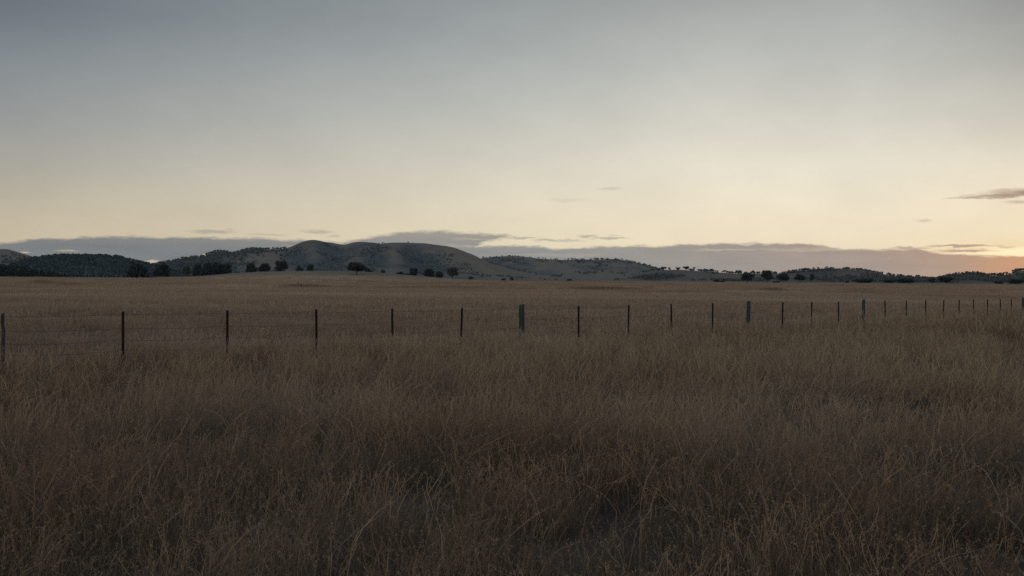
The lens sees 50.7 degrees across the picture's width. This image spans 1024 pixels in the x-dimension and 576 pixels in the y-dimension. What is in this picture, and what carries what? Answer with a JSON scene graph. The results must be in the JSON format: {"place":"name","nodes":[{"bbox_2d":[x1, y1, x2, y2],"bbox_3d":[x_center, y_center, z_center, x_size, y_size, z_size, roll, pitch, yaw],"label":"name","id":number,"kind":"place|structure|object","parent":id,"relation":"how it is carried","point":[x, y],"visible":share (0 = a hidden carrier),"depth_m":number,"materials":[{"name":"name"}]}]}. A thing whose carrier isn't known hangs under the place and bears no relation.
{"place":"outdoors","nodes":[
{"label":"outdoors","id":0,"kind":"place"},
{"bbox_2d":[0,249,32,265],"bbox_3d":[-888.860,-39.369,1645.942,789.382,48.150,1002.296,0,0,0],"label":"hill","id":1,"kind":"structure","parent":0,"point":[7,252],"depth_m":1561.94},
{"bbox_2d":[1,252,30,264],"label":"hillside woodland","id":2,"kind":"object","parent":1,"relation":"on","point":[5,259],"visible":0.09,"depth_m":1518.20,"materials":[{"name":"plant"}]},
{"bbox_2d":[12,256,157,277],"bbox_3d":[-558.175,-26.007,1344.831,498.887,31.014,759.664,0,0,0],"label":"wooded hill","id":3,"kind":"structure","parent":0,"point":[86,267],"depth_m":1162.41,"materials":[{"name":"plant"}]},
{"bbox_2d":[7,253,189,276],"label":"hillside woodland","id":4,"kind":"object","parent":3,"relation":"on","point":[93,260],"visible":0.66,"depth_m":1214.31,"materials":[{"name":"plant"}]},
{"bbox_2d":[166,240,561,279],"bbox_3d":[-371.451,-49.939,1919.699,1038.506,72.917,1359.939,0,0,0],"label":"hill","id":5,"kind":"structure","parent":0,"point":[393,261],"depth_m":1714.93,"materials":[{"name":"plant"}]},
{"bbox_2d":[150,246,286,275],"bbox_3d":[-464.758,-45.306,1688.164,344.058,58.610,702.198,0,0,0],"label":"hillside woodland","id":6,"kind":"object","parent":5,"relation":"on","point":[230,253],"visible":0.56,"depth_m":1767.64,"materials":[{"name":"plant"}]},
{"bbox_2d":[150,242,557,279],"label":"hillside woodland","id":7,"kind":"object","parent":5,"relation":"on","point":[374,263],"visible":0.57,"depth_m":1711.19,"materials":[{"name":"plant"}]},
{"bbox_2d":[0,271,1023,575],"bbox_3d":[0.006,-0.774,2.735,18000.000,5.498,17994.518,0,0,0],"label":"ground","id":8,"kind":"structure","parent":0,"point":[338,275],"depth_m":9.79,"materials":[{"name":"beige plant"}]},
{"bbox_2d":[0,263,63,276],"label":"woodland","id":9,"kind":"object","parent":8,"relation":"on","point":[19,270],"visible":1,"depth_m":692.88,"materials":[{"name":"green plant"}]},
{"bbox_2d":[62,273,127,277],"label":"hedge scrub","id":10,"kind":"object","parent":8,"relation":"on","point":[68,275],"visible":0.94,"depth_m":760.52,"materials":[{"name":"green plant"}]},
{"bbox_2d":[125,263,150,277],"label":"eucalyptus tree","id":11,"kind":"object","parent":8,"relation":"on","point":[136,269],"visible":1,"depth_m":602.06,"materials":[{"name":"green plant"}]},
{"bbox_2d":[152,263,170,276],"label":"eucalyptus tree","id":12,"kind":"object","parent":8,"relation":"on","point":[163,269],"visible":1,"depth_m":616.74,"materials":[{"name":"green plant"}]},
{"bbox_2d":[182,265,191,276],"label":"eucalyptus tree","id":13,"kind":"object","parent":8,"relation":"on","point":[186,270],"visible":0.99,"depth_m":688.15,"materials":[{"name":"green plant"}]},
{"bbox_2d":[191,263,203,275],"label":"eucalyptus tree","id":14,"kind":"object","parent":8,"relation":"on","point":[197,269],"visible":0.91,"depth_m":661.23,"materials":[{"name":"green plant"}]},
{"bbox_2d":[200,262,213,275],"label":"eucalyptus tree","id":15,"kind":"object","parent":8,"relation":"on","point":[207,268],"visible":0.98,"depth_m":653.06,"materials":[{"name":"green plant"}]},
{"bbox_2d":[212,261,221,274],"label":"eucalyptus tree","id":16,"kind":"object","parent":8,"relation":"on","point":[217,267],"visible":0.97,"depth_m":663.62,"materials":[{"name":"green plant"}]},
{"bbox_2d":[219,263,231,273],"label":"eucalyptus tree","id":17,"kind":"object","parent":8,"relation":"on","point":[225,269],"visible":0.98,"depth_m":665.23,"materials":[{"name":"green plant"}]},
{"bbox_2d":[245,262,258,271],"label":"eucalyptus tree","id":18,"kind":"object","parent":8,"relation":"on","point":[251,267],"visible":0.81,"depth_m":679.10,"materials":[{"name":"green plant"}]},
{"bbox_2d":[258,263,270,271],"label":"eucalyptus tree","id":19,"kind":"object","parent":8,"relation":"on","point":[264,267],"visible":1,"depth_m":680.16,"materials":[{"name":"green plant"}]},
{"bbox_2d":[274,260,288,270],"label":"eucalyptus tree","id":20,"kind":"object","parent":8,"relation":"on","point":[282,266],"visible":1,"depth_m":672.28,"materials":[{"name":"green plant"}]},
{"bbox_2d":[296,265,303,270],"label":"eucalyptus tree","id":21,"kind":"object","parent":8,"relation":"on","point":[298,268],"visible":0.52,"depth_m":676.13,"materials":[{"name":"green plant"}]},
{"bbox_2d":[306,264,313,270],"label":"eucalyptus tree","id":22,"kind":"object","parent":8,"relation":"on","point":[310,267],"visible":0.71,"depth_m":677.27,"materials":[{"name":"green plant"}]},
{"bbox_2d":[346,262,367,274],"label":"eucalyptus tree","id":23,"kind":"object","parent":8,"relation":"on","point":[353,266],"visible":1,"depth_m":493.41,"materials":[{"name":"green plant"}]},
{"bbox_2d":[408,267,417,275],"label":"eucalyptus tree","id":24,"kind":"object","parent":8,"relation":"on","point":[412,270],"visible":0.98,"depth_m":635.96,"materials":[{"name":"green plant"}]},
{"bbox_2d":[423,268,434,276],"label":"eucalyptus tree","id":25,"kind":"object","parent":8,"relation":"on","point":[428,272],"visible":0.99,"depth_m":646.56,"materials":[{"name":"green plant"}]},
{"bbox_2d":[436,271,442,277],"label":"eucalyptus tree","id":26,"kind":"object","parent":8,"relation":"on","point":[439,274],"visible":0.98,"depth_m":647.66,"materials":[{"name":"green plant"}]},
{"bbox_2d":[446,267,459,277],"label":"eucalyptus tree","id":27,"kind":"object","parent":8,"relation":"on","point":[452,271],"visible":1,"depth_m":677.21,"materials":[{"name":"green plant"}]},
{"bbox_2d":[0,275,1023,370],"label":"paddock grass","id":28,"kind":"structure","parent":8,"relation":"on","point":[420,298],"depth_m":66.23,"materials":[{"name":"beige plant"}]},
{"bbox_2d":[0,298,1023,372],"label":"wire fence","id":29,"kind":"object","parent":8,"relation":"on","point":[521,317],"visible":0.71,"depth_m":26.64,"materials":[{"name":"metal"}]},
{"bbox_2d":[741,272,754,281],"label":"eucalyptus tree","id":30,"kind":"object","parent":8,"relation":"on","point":[747,276],"visible":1,"depth_m":682.24,"materials":[{"name":"green plant"}]},
{"bbox_2d":[761,270,772,282],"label":"eucalyptus tree","id":31,"kind":"object","parent":8,"relation":"on","point":[767,274],"visible":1,"depth_m":699.12,"materials":[{"name":"green plant"}]},
{"bbox_2d":[776,273,788,282],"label":"eucalyptus tree","id":32,"kind":"object","parent":8,"relation":"on","point":[783,277],"visible":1,"depth_m":668.19,"materials":[{"name":"green plant"}]},
{"bbox_2d":[793,274,806,282],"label":"eucalyptus tree","id":33,"kind":"object","parent":8,"relation":"on","point":[800,277],"visible":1,"depth_m":665.89,"materials":[{"name":"green plant"}]},
{"bbox_2d":[853,278,874,282],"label":"bush","id":34,"kind":"object","parent":8,"relation":"on","point":[868,280],"visible":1,"depth_m":682.50,"materials":[{"name":"green plant"}]},
{"bbox_2d":[883,279,897,282],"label":"bush","id":35,"kind":"object","parent":8,"relation":"on","point":[889,280],"visible":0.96,"depth_m":678.40,"materials":[{"name":"green plant"}]},
{"bbox_2d":[892,278,914,282],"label":"bush","id":36,"kind":"object","parent":8,"relation":"on","point":[904,280],"visible":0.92,"depth_m":684.06,"materials":[{"name":"green plant"}]},
{"bbox_2d":[938,276,953,283],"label":"eucalyptus tree","id":37,"kind":"object","parent":8,"relation":"on","point":[944,279],"visible":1,"depth_m":684.90,"materials":[{"name":"green plant"}]},
{"bbox_2d":[1008,278,1023,283],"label":"bush","id":38,"kind":"object","parent":8,"relation":"on","point":[1014,281],"visible":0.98,"depth_m":668.50,"materials":[{"name":"green plant"}]},
{"bbox_2d":[0,0,1023,276],"label":"sky","id":39,"kind":"structure","parent":0,"point":[886,136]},
{"bbox_2d":[480,256,661,279],"bbox_3d":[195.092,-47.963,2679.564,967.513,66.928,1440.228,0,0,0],"label":"range","id":40,"kind":"structure","parent":0,"point":[567,269],"depth_m":2466.53,"materials":[{"name":"plant"}]},
{"bbox_2d":[482,256,659,276],"bbox_3d":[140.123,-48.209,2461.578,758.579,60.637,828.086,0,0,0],"label":"hillside woodland","id":41,"kind":"object","parent":40,"relation":"on","point":[581,260],"visible":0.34,"depth_m":2639.36,"materials":[{"name":"green plant"}]},
{"bbox_2d":[619,268,922,282],"bbox_3d":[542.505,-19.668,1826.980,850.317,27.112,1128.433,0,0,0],"label":"ridge","id":42,"kind":"structure","parent":0,"point":[690,275],"depth_m":1653.63,"materials":[{"name":"plant"}]},
{"bbox_2d":[613,267,932,281],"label":"hillside woodland","id":43,"kind":"object","parent":42,"relation":"on","point":[877,277],"visible":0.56,"depth_m":1615.87,"materials":[{"name":"green plant"}]},
{"bbox_2d":[923,270,1023,283],"bbox_3d":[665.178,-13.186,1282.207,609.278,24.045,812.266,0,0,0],"label":"hills","id":44,"kind":"structure","parent":0,"point":[976,281],"depth_m":1117.19,"materials":[{"name":"plant"}]},
{"bbox_2d":[922,268,1023,282],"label":"hillside woodland","id":45,"kind":"object","parent":44,"relation":"on","point":[956,276],"visible":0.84,"depth_m":1176.01,"materials":[{"name":"green plant"}]}
]}

